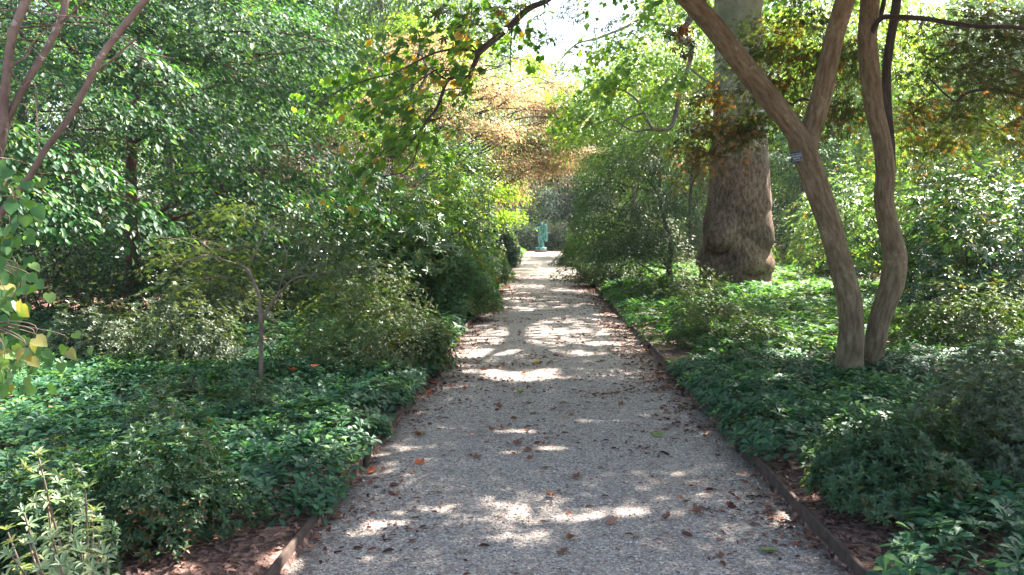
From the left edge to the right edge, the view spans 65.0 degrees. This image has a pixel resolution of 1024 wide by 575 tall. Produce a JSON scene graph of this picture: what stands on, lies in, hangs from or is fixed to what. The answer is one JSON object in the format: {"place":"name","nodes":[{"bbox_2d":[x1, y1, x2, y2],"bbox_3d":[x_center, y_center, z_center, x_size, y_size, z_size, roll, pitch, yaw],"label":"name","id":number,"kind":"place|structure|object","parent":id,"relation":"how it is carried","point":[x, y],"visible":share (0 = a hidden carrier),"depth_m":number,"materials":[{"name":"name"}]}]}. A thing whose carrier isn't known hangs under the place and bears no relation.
{"place":"outdoors","nodes":[
{"label":"outdoors","id":0,"kind":"place"},
{"bbox_2d":[0,0,1022,233],"label":"sky","id":1,"kind":"structure","parent":0,"point":[579,32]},
{"bbox_2d":[0,237,1023,574],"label":"ground","id":2,"kind":"structure","parent":0,"point":[866,557],"depth_m":4.26,"materials":[{"name":"brown soil"}]},
{"bbox_2d":[0,0,94,184],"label":"woodland tree","id":3,"kind":"object","parent":2,"relation":"on","point":[32,110],"visible":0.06,"depth_m":25.49,"materials":[{"name":"green plant"}]},
{"bbox_2d":[2,0,97,188],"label":"woodland tree","id":4,"kind":"object","parent":2,"relation":"on","point":[48,125],"visible":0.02,"depth_m":41.30,"materials":[{"name":"green plant"}]},
{"bbox_2d":[0,446,119,574],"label":"azalea shrub","id":5,"kind":"object","parent":2,"relation":"on","point":[61,565],"visible":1,"depth_m":2.81,"materials":[{"name":"green plant"}]},
{"bbox_2d":[0,444,122,574],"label":"azalea shrub","id":6,"kind":"object","parent":2,"relation":"on","point":[8,517],"visible":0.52,"depth_m":3.33,"materials":[{"name":"green plant"}]},
{"bbox_2d":[0,203,140,323],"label":"understorey shrub","id":7,"kind":"object","parent":2,"relation":"on","point":[70,285],"visible":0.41,"depth_m":12.66,"materials":[{"name":"green plant"}]},
{"bbox_2d":[0,0,163,283],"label":"woodland tree","id":8,"kind":"object","parent":2,"relation":"on","point":[104,162],"visible":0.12,"depth_m":20.50,"materials":[{"name":"green plant"}]},
{"bbox_2d":[0,0,174,398],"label":"redbud tree","id":9,"kind":"object","parent":2,"relation":"on","point":[12,280],"visible":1,"depth_m":3.60,"materials":[{"name":"green plant"}]},
{"bbox_2d":[29,282,171,370],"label":"azalea shrub","id":10,"kind":"object","parent":2,"relation":"on","point":[92,334],"visible":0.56,"depth_m":8.18,"materials":[{"name":"green plant"}]},
{"bbox_2d":[46,178,204,281],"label":"woodland shrub","id":11,"kind":"object","parent":2,"relation":"on","point":[161,196],"visible":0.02,"depth_m":20.88,"materials":[{"name":"green plant"}]},
{"bbox_2d":[67,184,195,296],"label":"woodland shrub","id":12,"kind":"object","parent":2,"relation":"on","point":[109,261],"visible":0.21,"depth_m":17.27,"materials":[{"name":"green plant"}]},
{"bbox_2d":[76,160,204,267],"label":"woodland shrub","id":13,"kind":"object","parent":2,"relation":"on","point":[147,198],"visible":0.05,"depth_m":25.05,"materials":[{"name":"green plant"}]},
{"bbox_2d":[10,0,287,202],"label":"woodland tree","id":14,"kind":"object","parent":2,"relation":"on","point":[169,160],"visible":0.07,"depth_m":29.87,"materials":[{"name":"green plant"}]},
{"bbox_2d":[41,411,274,564],"bbox_3d":[-1.756,0.961,4.009,1.075,0.677,0.874,0,4,2],"label":"azalea shrub","id":15,"kind":"object","parent":2,"relation":"on","point":[135,529],"visible":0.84,"depth_m":3.88,"materials":[{"name":"green plant"}]},
{"bbox_2d":[63,207,256,318],"bbox_3d":[-5.779,-0.473,13.500,2.831,1.954,2.810,0,4,2],"label":"understorey shrub","id":16,"kind":"object","parent":2,"relation":"on","point":[138,285],"visible":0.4,"depth_m":13.09,"materials":[{"name":"green plant"}]},
{"bbox_2d":[117,374,207,449],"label":"azalea shrub","id":17,"kind":"object","parent":2,"relation":"on","point":[157,404],"visible":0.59,"depth_m":5.50,"materials":[{"name":"green plant"}]},
{"bbox_2d":[68,0,281,255],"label":"woodland tree","id":18,"kind":"object","parent":2,"relation":"on","point":[180,162],"visible":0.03,"depth_m":36.91,"materials":[{"name":"green plant"}]},
{"bbox_2d":[95,265,264,374],"bbox_3d":[-3.383,0.353,8.182,1.569,1.159,1.363,-2,5,-27],"label":"azalea shrub","id":19,"kind":"object","parent":2,"relation":"on","point":[156,341],"visible":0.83,"depth_m":8.05,"materials":[{"name":"green plant"}]},
{"bbox_2d":[154,338,223,416],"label":"azalea shrub","id":20,"kind":"object","parent":2,"relation":"on","point":[189,390],"visible":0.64,"depth_m":6.38,"materials":[{"name":"green plant"}]},
{"bbox_2d":[0,0,380,297],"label":"holly tree","id":21,"kind":"object","parent":2,"relation":"on","point":[72,125],"visible":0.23,"depth_m":18.94,"materials":[{"name":"green plant"}]},
{"bbox_2d":[18,275,368,342],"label":"leaf litter","id":22,"kind":"object","parent":2,"relation":"on","point":[146,301],"depth_m":16.01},
{"bbox_2d":[0,0,424,311],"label":"dogwood tree","id":23,"kind":"object","parent":2,"relation":"on","point":[136,81],"visible":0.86,"depth_m":11.38,"materials":[{"name":"green plant"}]},
{"bbox_2d":[0,332,437,526],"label":"ground cover","id":24,"kind":"object","parent":2,"relation":"on","point":[326,393],"visible":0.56,"depth_m":5.90,"materials":[{"name":"green plant"}]},
{"bbox_2d":[144,251,299,326],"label":"azalea shrub","id":25,"kind":"object","parent":2,"relation":"on","point":[238,298],"visible":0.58,"depth_m":11.81,"materials":[{"name":"green plant"}]},
{"bbox_2d":[173,166,308,274],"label":"woodland shrub","id":26,"kind":"object","parent":2,"relation":"on","point":[224,226],"visible":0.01,"depth_m":23.62,"materials":[{"name":"green plant"}]},
{"bbox_2d":[0,294,482,364],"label":"ground cover","id":27,"kind":"object","parent":2,"relation":"on","point":[253,327],"visible":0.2,"depth_m":11.09,"materials":[{"name":"green plant"}]},
{"bbox_2d":[164,92,324,266],"bbox_3d":[-7.193,-2.614,21.572,3.976,5.169,4.000,2,5,28],"label":"woodland tree","id":28,"kind":"object","parent":2,"relation":"on","point":[218,185],"visible":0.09,"depth_m":21.12,"materials":[{"name":"green plant"}]},
{"bbox_2d":[209,350,293,430],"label":"azalea shrub","id":29,"kind":"object","parent":2,"relation":"on","point":[260,392],"visible":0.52,"depth_m":6.01,"materials":[{"name":"green plant"}]},
{"bbox_2d":[119,196,399,382],"bbox_3d":[-2.312,0.029,7.705,2.506,1.830,1.590,0,4,2],"label":"maple sapling","id":30,"kind":"object","parent":2,"relation":"on","point":[262,317],"visible":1,"depth_m":7.56,"materials":[{"name":"green plant"}]},
{"bbox_2d":[151,0,368,233],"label":"woodland tree","id":31,"kind":"object","parent":2,"relation":"on","point":[320,27],"visible":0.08,"depth_m":25.46,"materials":[{"name":"green plant"}]},
{"bbox_2d":[205,191,328,305],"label":"understorey shrub","id":32,"kind":"object","parent":2,"relation":"on","point":[232,235],"visible":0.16,"depth_m":16.16,"materials":[{"name":"green plant"}]},
{"bbox_2d":[194,215,345,312],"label":"understorey shrub","id":33,"kind":"object","parent":2,"relation":"on","point":[259,284],"visible":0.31,"depth_m":14.06,"materials":[{"name":"green plant"}]},
{"bbox_2d":[235,165,355,254],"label":"woodland shrub","id":34,"kind":"object","parent":2,"relation":"on","point":[309,212],"visible":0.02,"depth_m":21.83,"materials":[{"name":"green plant"}]},
{"bbox_2d":[237,179,360,285],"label":"rhododendron","id":35,"kind":"object","parent":2,"relation":"on","point":[273,245],"visible":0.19,"depth_m":16.31,"materials":[{"name":"green plant"}]},
{"bbox_2d":[244,0,434,207],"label":"woodland tree","id":36,"kind":"object","parent":2,"relation":"on","point":[331,19],"visible":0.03,"depth_m":37.50,"materials":[{"name":"green plant"}]},
{"bbox_2d":[244,128,441,231],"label":"japanese maple","id":37,"kind":"object","parent":2,"relation":"on","point":[401,175],"visible":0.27,"depth_m":18.75,"materials":[{"name":"green plant"}]},
{"bbox_2d":[252,279,456,375],"bbox_3d":[-1.631,0.428,8.728,2.040,1.067,2.056,0,4,2],"label":"azalea shrub","id":38,"kind":"object","parent":2,"relation":"on","point":[382,350],"visible":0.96,"depth_m":8.42,"materials":[{"name":"green plant"}]},
{"bbox_2d":[320,186,391,288],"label":"woodland shrub","id":39,"kind":"object","parent":2,"relation":"on","point":[346,218],"visible":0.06,"depth_m":18.59,"materials":[{"name":"green plant"}]},
{"bbox_2d":[282,240,438,325],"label":"azalea shrub","id":40,"kind":"object","parent":2,"relation":"on","point":[364,293],"visible":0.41,"depth_m":12.12,"materials":[{"name":"green plant"}]},
{"bbox_2d":[278,0,499,225],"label":"woodland tree","id":41,"kind":"object","parent":2,"relation":"on","point":[368,5],"visible":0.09,"depth_m":31.77,"materials":[{"name":"green plant"}]},
{"bbox_2d":[276,43,501,259],"bbox_3d":[-3.133,-2.912,19.776,5.826,6.128,3.757,0,4,2],"label":"tree","id":42,"kind":"object","parent":2,"relation":"on","point":[467,178],"visible":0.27,"depth_m":19.35,"materials":[{"name":"green plant"}]},
{"bbox_2d":[263,261,517,574],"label":"path edging","id":43,"kind":"object","parent":2,"relation":"on","point":[280,561],"visible":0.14,"depth_m":4.29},
{"bbox_2d":[322,96,482,305],"bbox_3d":[-1.920,-1.449,14.379,2.874,3.928,2.803,0,4,2],"label":"rhododendron","id":44,"kind":"object","parent":2,"relation":"on","point":[418,258],"visible":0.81,"depth_m":13.99,"materials":[{"name":"green plant"}]},
{"bbox_2d":[399,310,461,377],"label":"azalea shrub","id":45,"kind":"object","parent":2,"relation":"on","point":[431,360],"visible":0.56,"depth_m":8.61,"materials":[{"name":"green plant"}]},
{"bbox_2d":[383,212,489,306],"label":"evergreen shrub","id":46,"kind":"object","parent":2,"relation":"on","point":[456,239],"visible":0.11,"depth_m":14.73,"materials":[{"name":"green plant"}]},
{"bbox_2d":[314,10,568,233],"bbox_3d":[-1.756,-5.553,31.024,8.071,9.856,12.138,4,6,44],"label":"maple tree","id":47,"kind":"object","parent":2,"relation":"on","point":[523,59],"visible":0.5,"depth_m":30.30,"materials":[{"name":"green plant"}]},
{"bbox_2d":[379,103,514,278],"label":"tree","id":48,"kind":"object","parent":2,"relation":"on","point":[465,216],"visible":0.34,"depth_m":17.23,"materials":[{"name":"green plant"}]},
{"bbox_2d":[373,0,536,207],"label":"woodland tree","id":49,"kind":"object","parent":2,"relation":"on","point":[494,20],"visible":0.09,"depth_m":43.55,"materials":[{"name":"green plant"}]},
{"bbox_2d":[311,26,607,227],"bbox_3d":[-1.034,-4.760,29.006,6.949,8.476,14.228,3,5,37],"label":"japanese maple","id":50,"kind":"object","parent":2,"relation":"on","point":[548,168],"visible":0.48,"depth_m":28.23,"materials":[{"name":"orange plant"}]},
{"bbox_2d":[426,240,503,318],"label":"evergreen shrub","id":51,"kind":"object","parent":2,"relation":"on","point":[448,295],"visible":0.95,"depth_m":13.74,"materials":[{"name":"green plant"}]},
{"bbox_2d":[391,0,544,145],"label":"woodland tree","id":52,"kind":"object","parent":2,"relation":"on","point":[492,1],"visible":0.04,"depth_m":78.44,"materials":[{"name":"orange plant"}]},
{"bbox_2d":[471,232,516,284],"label":"evergreen shrub","id":53,"kind":"object","parent":2,"relation":"on","point":[504,277],"visible":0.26,"depth_m":20.89,"materials":[{"name":"green plant"}]},
{"bbox_2d":[483,223,521,268],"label":"evergreen shrub","id":54,"kind":"object","parent":2,"relation":"on","point":[510,256],"visible":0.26,"depth_m":28.28,"materials":[{"name":"green plant"}]},
{"bbox_2d":[459,46,561,209],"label":"woodland tree","id":55,"kind":"object","parent":2,"relation":"on","point":[511,80],"visible":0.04,"depth_m":77.35,"materials":[{"name":"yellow plant"}]},
{"bbox_2d":[499,230,521,259],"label":"evergreen shrub","id":56,"kind":"object","parent":2,"relation":"on","point":[516,244],"visible":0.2,"depth_m":36.71,"materials":[{"name":"green plant"}]},
{"bbox_2d":[497,195,541,231],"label":"woodland shrub","id":57,"kind":"object","parent":2,"relation":"on","point":[513,208],"visible":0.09,"depth_m":63.66,"materials":[{"name":"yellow plant"}]},
{"bbox_2d":[507,211,534,249],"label":"woodland shrub","id":58,"kind":"object","parent":2,"relation":"on","point":[521,239],"visible":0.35,"depth_m":58.86,"materials":[{"name":"green plant"}]},
{"bbox_2d":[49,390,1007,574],"bbox_3d":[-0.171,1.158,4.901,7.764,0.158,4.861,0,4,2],"label":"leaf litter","id":59,"kind":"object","parent":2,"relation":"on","point":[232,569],"visible":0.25,"depth_m":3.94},
{"bbox_2d":[518,210,559,249],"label":"woodland shrub","id":60,"kind":"object","parent":2,"relation":"on","point":[533,240],"visible":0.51,"depth_m":59.33,"materials":[{"name":"green plant"}]},
{"bbox_2d":[534,223,547,251],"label":"statue","id":61,"kind":"object","parent":2,"relation":"on","point":[542,237],"visible":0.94,"depth_m":55.77,"materials":[{"name":"metal"}]},
{"bbox_2d":[511,129,575,225],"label":"woodland tree","id":62,"kind":"object","parent":2,"relation":"on","point":[544,176],"visible":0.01,"depth_m":69.47,"materials":[{"name":"green plant"}]},
{"bbox_2d":[506,147,607,242],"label":"tree","id":63,"kind":"object","parent":2,"relation":"on","point":[564,213],"visible":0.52,"depth_m":47.21,"materials":[{"name":"green plant"}]},
{"bbox_2d":[544,210,581,249],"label":"woodland shrub","id":64,"kind":"object","parent":2,"relation":"on","point":[557,240],"visible":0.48,"depth_m":58.85,"materials":[{"name":"green plant"}]},
{"bbox_2d":[548,248,590,266],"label":"azalea shrub","id":65,"kind":"object","parent":2,"relation":"on","point":[561,259],"visible":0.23,"depth_m":34.66,"materials":[{"name":"green plant"}]},
{"bbox_2d":[537,148,606,224],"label":"woodland tree","id":66,"kind":"object","parent":2,"relation":"on","point":[568,193],"visible":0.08,"depth_m":64.79,"materials":[{"name":"green plant"}]},
{"bbox_2d":[549,249,644,285],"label":"azalea shrub","id":67,"kind":"object","parent":2,"relation":"on","point":[593,278],"visible":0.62,"depth_m":21.90,"materials":[{"name":"green plant"}]},
{"bbox_2d":[583,108,650,218],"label":"woodland tree","id":68,"kind":"object","parent":2,"relation":"on","point":[605,152],"depth_m":69.06,"materials":[{"name":"green plant"}]},
{"bbox_2d":[521,0,713,91],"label":"tall tree","id":69,"kind":"object","parent":2,"relation":"on","point":[559,14],"visible":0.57,"depth_m":40.28,"materials":[{"name":"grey plant"}]},
{"bbox_2d":[537,36,713,256],"bbox_3d":[4.372,-4.476,27.834,6.523,8.149,7.821,-1,4,-9],"label":"maple tree","id":70,"kind":"object","parent":2,"relation":"on","point":[606,127],"visible":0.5,"depth_m":26.84,"materials":[{"name":"green plant"}]},
{"bbox_2d":[563,122,715,288],"bbox_3d":[3.436,-2.219,21.901,3.985,4.549,8.857,0,4,2],"label":"bush","id":71,"kind":"object","parent":2,"relation":"on","point":[583,246],"visible":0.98,"depth_m":19.43,"materials":[{"name":"green plant"}]},
{"bbox_2d":[582,11,710,250],"bbox_3d":[7.505,-7.643,42.817,9.351,12.221,25.584,0,4,2],"label":"shade tree","id":72,"kind":"object","parent":2,"relation":"on","point":[645,37],"visible":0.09,"depth_m":33.07,"materials":[{"name":"green plant"}]},
{"bbox_2d":[286,0,1023,384],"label":"tree","id":73,"kind":"object","parent":2,"relation":"on","point":[858,340],"visible":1,"depth_m":7.95,"materials":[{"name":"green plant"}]},
{"bbox_2d":[625,211,695,264],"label":"woodland shrub","id":74,"kind":"object","parent":2,"relation":"on","point":[681,255],"visible":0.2,"depth_m":30.18,"materials":[{"name":"green plant"}]},
{"bbox_2d":[606,253,732,303],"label":"azalea shrub","id":75,"kind":"object","parent":2,"relation":"on","point":[673,284],"visible":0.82,"depth_m":16.33,"materials":[{"name":"green plant"}]},
{"bbox_2d":[640,108,712,256],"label":"woodland tree","id":76,"kind":"object","parent":2,"relation":"on","point":[689,203],"visible":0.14,"depth_m":35.13,"materials":[{"name":"green plant"}]},
{"bbox_2d":[491,248,879,301],"bbox_3d":[2.418,-1.306,36.921,14.278,0.644,40.258,0,4,2],"label":"ground cover","id":77,"kind":"object","parent":2,"relation":"on","point":[781,274],"visible":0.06,"depth_m":19.52,"materials":[{"name":"green plant"}]},
{"bbox_2d":[655,301,724,348],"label":"azalea shrub","id":78,"kind":"object","parent":2,"relation":"on","point":[679,340],"visible":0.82,"depth_m":10.36,"materials":[{"name":"green plant"}]},
{"bbox_2d":[608,0,789,248],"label":"woodland tree","id":79,"kind":"object","parent":2,"relation":"on","point":[698,80],"visible":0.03,"depth_m":39.78,"materials":[{"name":"green plant"}]},
{"bbox_2d":[612,0,786,240],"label":"woodland tree","id":80,"kind":"object","parent":2,"relation":"on","point":[669,112],"depth_m":49.02,"materials":[{"name":"green plant"}]},
{"bbox_2d":[658,277,753,326],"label":"azalea shrub","id":81,"kind":"object","parent":2,"relation":"on","point":[716,309],"visible":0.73,"depth_m":12.16,"materials":[{"name":"green plant"}]},
{"bbox_2d":[575,265,868,574],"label":"path edging","id":82,"kind":"object","parent":2,"relation":"on","point":[838,548],"visible":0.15,"depth_m":4.55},
{"bbox_2d":[678,198,783,262],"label":"woodland shrub","id":83,"kind":"object","parent":2,"relation":"on","point":[696,249],"visible":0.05,"depth_m":32.81,"materials":[{"name":"green plant"}]},
{"bbox_2d":[546,0,935,290],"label":"plane tree","id":84,"kind":"object","parent":2,"relation":"on","point":[740,234],"visible":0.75,"depth_m":19.12,"materials":[{"name":"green plant"}]},
{"bbox_2d":[703,307,791,351],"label":"azalea shrub","id":85,"kind":"object","parent":2,"relation":"on","point":[739,331],"visible":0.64,"depth_m":10.03,"materials":[{"name":"green plant"}]},
{"bbox_2d":[686,0,863,218],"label":"woodland tree","id":86,"kind":"object","parent":2,"relation":"on","point":[771,7],"depth_m":43.47,"materials":[{"name":"green plant"}]},
{"bbox_2d":[772,194,811,257],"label":"woodland shrub","id":87,"kind":"object","parent":2,"relation":"on","point":[777,244],"visible":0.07,"depth_m":37.78,"materials":[{"name":"green plant"}]},
{"bbox_2d":[598,278,1023,370],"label":"ground cover","id":88,"kind":"object","parent":2,"relation":"on","point":[803,304],"visible":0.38,"depth_m":12.54,"materials":[{"name":"green plant"}]},
{"bbox_2d":[768,124,859,262],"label":"woodland tree","id":89,"kind":"object","parent":2,"relation":"on","point":[822,152],"visible":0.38,"depth_m":29.35,"materials":[{"name":"green plant"}]},
{"bbox_2d":[774,185,876,270],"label":"woodland shrub","id":90,"kind":"object","parent":2,"relation":"on","point":[787,248],"visible":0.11,"depth_m":26.70,"materials":[{"name":"green plant"}]},
{"bbox_2d":[791,208,880,280],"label":"woodland shrub","id":91,"kind":"object","parent":2,"relation":"on","point":[819,271],"visible":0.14,"depth_m":22.29,"materials":[{"name":"green plant"}]},
{"bbox_2d":[777,151,905,278],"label":"rhododendron","id":92,"kind":"object","parent":2,"relation":"on","point":[805,244],"visible":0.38,"depth_m":21.01,"materials":[{"name":"green plant"}]},
{"bbox_2d":[666,338,1023,574],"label":"ground cover","id":93,"kind":"object","parent":2,"relation":"on","point":[795,409],"visible":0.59,"depth_m":6.22,"materials":[{"name":"green plant"}]},
{"bbox_2d":[768,9,935,222],"bbox_3d":[13.414,-6.180,32.989,7.231,10.774,7.262,0,4,-5],"label":"woodland tree","id":94,"kind":"object","parent":2,"relation":"on","point":[859,145],"visible":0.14,"depth_m":31.64,"materials":[{"name":"green plant"}]},
{"bbox_2d":[763,0,956,228],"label":"woodland tree","id":95,"kind":"object","parent":2,"relation":"on","point":[898,35],"visible":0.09,"depth_m":34.49,"materials":[{"name":"green plant"}]},
{"bbox_2d":[799,401,996,526],"bbox_3d":[2.078,0.931,4.369,0.981,0.659,1.053,3,5,31],"label":"azalea shrub","id":96,"kind":"object","parent":2,"relation":"on","point":[872,466],"visible":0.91,"depth_m":4.21,"materials":[{"name":"green plant"}]},
{"bbox_2d":[815,82,1022,284],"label":"rhododendron","id":97,"kind":"object","parent":2,"relation":"on","point":[858,244],"visible":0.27,"depth_m":16.78,"materials":[{"name":"green plant"}]},
{"bbox_2d":[844,0,1020,220],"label":"woodland tree","id":98,"kind":"object","parent":2,"relation":"on","point":[926,27],"visible":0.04,"depth_m":39.22,"materials":[{"name":"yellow plant"}]},
{"bbox_2d":[855,95,1023,317],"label":"rhododendron","id":99,"kind":"object","parent":2,"relation":"on","point":[965,231],"visible":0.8,"depth_m":11.00,"materials":[{"name":"green plant"}]},
{"bbox_2d":[886,264,1023,350],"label":"azalea shrub","id":100,"kind":"object","parent":2,"relation":"on","point":[978,321],"visible":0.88,"depth_m":9.41,"materials":[{"name":"green plant"}]},
{"bbox_2d":[894,319,1023,489],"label":"azalea shrub","id":101,"kind":"object","parent":2,"relation":"on","point":[986,422],"visible":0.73,"depth_m":4.51,"materials":[{"name":"green plant"}]},
{"bbox_2d":[894,0,1023,206],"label":"woodland tree","id":102,"kind":"object","parent":2,"relation":"on","point":[1020,8],"visible":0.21,"depth_m":33.84,"materials":[{"name":"green plant"}]},
{"bbox_2d":[911,0,1023,196],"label":"woodland tree","id":103,"kind":"object","parent":2,"relation":"on","point":[971,3],"visible":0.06,"depth_m":36.02,"materials":[{"name":"green plant"}]},
{"bbox_2d":[941,64,1023,281],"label":"rhododendron","id":104,"kind":"object","parent":2,"relation":"on","point":[1019,200],"visible":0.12,"depth_m":16.03,"materials":[{"name":"green plant"}]},
{"bbox_2d":[285,252,846,574],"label":"path","id":105,"kind":"structure","parent":0,"point":[535,264],"depth_m":5.11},
{"bbox_2d":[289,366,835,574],"bbox_3d":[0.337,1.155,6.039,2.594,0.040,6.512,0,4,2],"label":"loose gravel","id":106,"kind":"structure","parent":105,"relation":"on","point":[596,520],"depth_m":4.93,"materials":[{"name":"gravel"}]},
{"bbox_2d":[304,275,845,574],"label":"leaf litter","id":107,"kind":"object","parent":105,"relation":"on","point":[730,504],"visible":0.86,"depth_m":7.64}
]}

